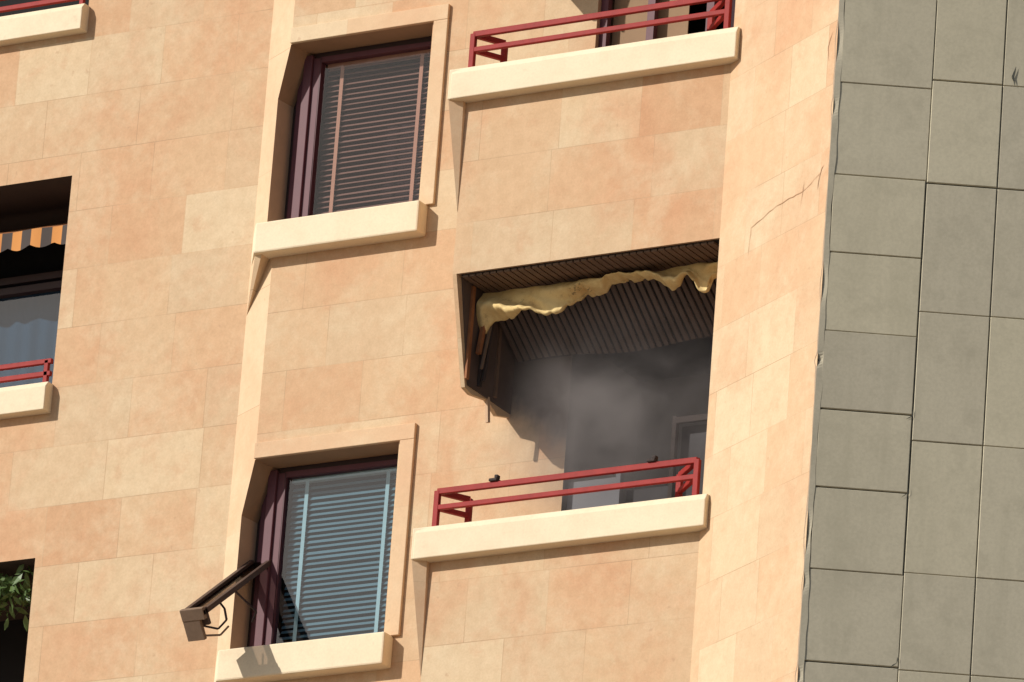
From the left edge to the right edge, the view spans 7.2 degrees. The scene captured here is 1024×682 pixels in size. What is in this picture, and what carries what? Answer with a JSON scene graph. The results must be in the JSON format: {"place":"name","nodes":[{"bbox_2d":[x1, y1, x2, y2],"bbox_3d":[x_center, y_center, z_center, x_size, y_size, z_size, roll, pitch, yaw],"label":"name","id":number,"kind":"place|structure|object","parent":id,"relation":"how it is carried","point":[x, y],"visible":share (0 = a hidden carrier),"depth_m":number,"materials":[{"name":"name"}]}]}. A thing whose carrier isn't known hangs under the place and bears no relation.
{"place":"outdoors","nodes":[
{"label":"outdoors","id":0,"kind":"place"},
{"label":"ground","id":1,"kind":"structure","parent":0,"visible":0},
{"bbox_2d":[0,0,273,681],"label":"facade wall","id":2,"kind":"structure","parent":1,"relation":"on","point":[140,122],"depth_m":55.40,"materials":[{"name":"stone"}]},
{"bbox_2d":[0,0,88,681],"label":"loggia interior","id":3,"kind":"object","parent":2,"relation":"attached to","point":[33,204],"visible":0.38,"depth_m":56.69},
{"bbox_2d":[0,564,33,630],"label":"hanging plant","id":4,"kind":"object","parent":3,"relation":"hanging from","point":[12,590],"visible":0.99,"depth_m":55.34,"materials":[{"name":"green plant"}]},
{"bbox_2d":[0,291,60,387],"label":"curtain","id":5,"kind":"object","parent":3,"relation":"hanging from","point":[28,327],"visible":0.23,"depth_m":56.78,"materials":[{"name":"grey fabric"}]},
{"bbox_2d":[0,270,62,298],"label":"loggia window","id":6,"kind":"structure","parent":3,"relation":"attached to","point":[34,287],"depth_m":56.72,"materials":[{"name":"brown wood"}]},
{"bbox_2d":[0,223,67,251],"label":"striped awning","id":7,"kind":"object","parent":3,"relation":"attached to","point":[21,239],"visible":0.94,"depth_m":56.42,"materials":[{"name":"orange fabric"}]},
{"bbox_2d":[0,0,84,382],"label":"balcony railing","id":8,"kind":"object","parent":3,"relation":"on","point":[45,374],"visible":1,"depth_m":55.84,"materials":[{"name":"red metal"}]},
{"bbox_2d":[0,3,89,419],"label":"loggia sill","id":9,"kind":"structure","parent":2,"relation":"attached to","point":[26,400],"depth_m":56.51,"materials":[{"name":"beige stone"}]},
{"bbox_2d":[214,0,310,678],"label":"angled pier strip","id":10,"kind":"object","parent":1,"relation":"on","point":[249,483],"visible":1,"depth_m":54.77,"materials":[{"name":"stone"}]},
{"bbox_2d":[247,254,269,313],"bbox_3d":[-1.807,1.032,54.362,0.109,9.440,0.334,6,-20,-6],"label":"sill bracket","id":11,"kind":"object","parent":10,"relation":"attached to","point":[259,265],"visible":1,"depth_m":54.87,"materials":[{"name":"stone"}]},
{"bbox_2d":[255,0,597,681],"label":"facade wall bay","id":12,"kind":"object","parent":1,"relation":"on","point":[361,337],"visible":0.41,"depth_m":54.14,"materials":[{"name":"stone"}]},
{"bbox_2d":[214,200,427,681],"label":"window sill","id":13,"kind":"structure","parent":12,"relation":"attached to","point":[350,653],"depth_m":53.81,"materials":[{"name":"beige stone"}]},
{"bbox_2d":[180,559,271,641],"bbox_3d":[-1.862,1.685,53.831,0.239,0.773,0.809,-7,-23,29],"label":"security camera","id":14,"kind":"object","parent":13,"relation":"attached to","point":[195,617],"visible":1,"depth_m":53.66,"materials":[{"name":"brown metal"}]},
{"bbox_2d":[247,36,431,646],"bbox_3d":[-1.115,0.040,54.571,1.290,10.430,0.130,-7,-23,29],"label":"window frame","id":15,"kind":"object","parent":12,"relation":"attached to","point":[299,202],"visible":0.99,"depth_m":54.44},
{"bbox_2d":[277,467,396,643],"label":"window blind","id":16,"kind":"object","parent":15,"relation":"attached to","point":[302,548],"depth_m":54.06,"materials":[{"name":"grey plastic"}]},
{"bbox_2d":[313,49,430,214],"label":"window blind","id":17,"kind":"object","parent":15,"relation":"hanging from","point":[421,55],"depth_m":55.10,"materials":[{"name":"plastic"}]},
{"bbox_2d":[257,23,432,470],"bbox_3d":[-1.154,0.024,54.527,1.290,10.435,0.350,-7,-23,29],"label":"window reveal","id":18,"kind":"object","parent":12,"relation":"attached to","point":[313,48],"depth_m":54.92,"materials":[{"name":"brown stone"}]},
{"bbox_2d":[254,4,450,635],"bbox_3d":[-1.110,-0.109,54.321,1.249,10.540,0.032,-7,-23,29],"label":"window surround","id":19,"kind":"object","parent":12,"relation":"attached to","point":[438,16],"visible":1,"depth_m":54.28,"materials":[{"name":"beige stone"}]},
{"bbox_2d":[453,274,514,417],"bbox_3d":[-0.077,-1.425,53.733,0.060,3.910,0.796,-7,-23,29],"label":"balcony side cheek","id":20,"kind":"object","parent":12,"relation":"attached to","point":[496,386],"visible":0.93,"depth_m":53.12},
{"bbox_2d":[561,0,735,510],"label":"balcony door","id":21,"kind":"structure","parent":12,"relation":"attached to","point":[634,407],"depth_m":53.73,"materials":[{"name":"grey glass"}]},
{"bbox_2d":[690,0,838,681],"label":"facade wall return","id":22,"kind":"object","parent":1,"relation":"on","point":[749,584],"depth_m":51.19,"materials":[{"name":"stone"}]},
{"bbox_2d":[420,531,699,681],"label":"balcony parapet","id":23,"kind":"structure","parent":22,"relation":"attached to","point":[619,611],"depth_m":51.67,"materials":[{"name":"beige stone"}]},
{"bbox_2d":[412,560,429,674],"bbox_3d":[-0.538,1.820,52.320,0.085,0.770,0.385,-7,-23,29],"label":"balcony corner bracket","id":24,"kind":"object","parent":23,"relation":"attached to","point":[420,569],"visible":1,"depth_m":52.25,"materials":[{"name":"beige stone"}]},
{"bbox_2d":[411,494,709,562],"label":"balcony sill","id":25,"kind":"structure","parent":23,"relation":"on","point":[586,526],"depth_m":51.80,"materials":[{"name":"beige stone"}]},
{"bbox_2d":[432,457,700,525],"bbox_3d":[0.395,1.013,52.075,1.948,0.285,0.254,-7,-23,29],"label":"balcony railing","id":26,"kind":"object","parent":25,"relation":"on","point":[468,503],"visible":1,"depth_m":52.00,"materials":[{"name":"red metal"}]},
{"bbox_2d":[489,455,657,481],"bbox_3d":[0.391,0.817,52.021,1.220,0.045,0.060,-7,-23,29],"label":"railing clamp","id":27,"kind":"object","parent":26,"relation":"on","point":[653,459],"visible":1,"depth_m":52.00,"materials":[{"name":"metal"}]},
{"bbox_2d":[461,240,718,292],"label":"slatted soffit","id":28,"kind":"structure","parent":22,"relation":"attached to","point":[601,266],"depth_m":52.66,"materials":[{"name":"brown wood"}]},
{"bbox_2d":[475,262,717,422],"bbox_3d":[0.674,0.027,52.796,1.913,0.837,0.578,-7,-23,29],"label":"awning","id":29,"kind":"object","parent":28,"relation":"attached to","point":[618,312],"visible":1,"depth_m":52.94,"materials":[{"name":"fabric"}]},
{"bbox_2d":[453,64,730,276],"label":"balcony parapet","id":30,"kind":"structure","parent":22,"relation":"attached to","point":[614,167],"depth_m":52.73,"materials":[{"name":"stone"}]},
{"bbox_2d":[448,100,465,210],"bbox_3d":[-0.311,-1.160,53.408,0.085,0.770,0.385,-7,-23,29],"label":"balcony corner bracket","id":31,"kind":"object","parent":30,"relation":"attached to","point":[457,109],"visible":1,"depth_m":53.33,"materials":[{"name":"stone"}]},
{"bbox_2d":[448,27,740,102],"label":"balcony sill","id":32,"kind":"structure","parent":30,"relation":"on","point":[602,64],"depth_m":52.89,"materials":[{"name":"beige stone"}]},
{"bbox_2d":[468,0,731,66],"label":"balcony railing","id":33,"kind":"object","parent":32,"relation":"on","point":[503,45],"visible":1,"depth_m":53.12,"materials":[{"name":"red metal"}]},
{"bbox_2d":[805,0,1021,681],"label":"end wall backing","id":34,"kind":"object","parent":1,"relation":"on","point":[926,183],"depth_m":50.50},
{"bbox_2d":[795,0,844,681],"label":"corner bead","id":35,"kind":"object","parent":34,"relation":"attached to","point":[818,383],"visible":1,"depth_m":50.57,"materials":[{"name":"grey concrete"}]},
{"bbox_2d":[748,32,1015,666],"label":"wall cracks","id":36,"kind":"structure","parent":34,"relation":"attached to","point":[1013,75],"depth_m":51.21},
{"bbox_2d":[803,0,1023,681],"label":"end wall panels","id":37,"kind":"object","parent":34,"relation":"attached to","point":[888,88],"visible":1,"depth_m":50.56,"materials":[{"name":"grey stone"}]}
]}

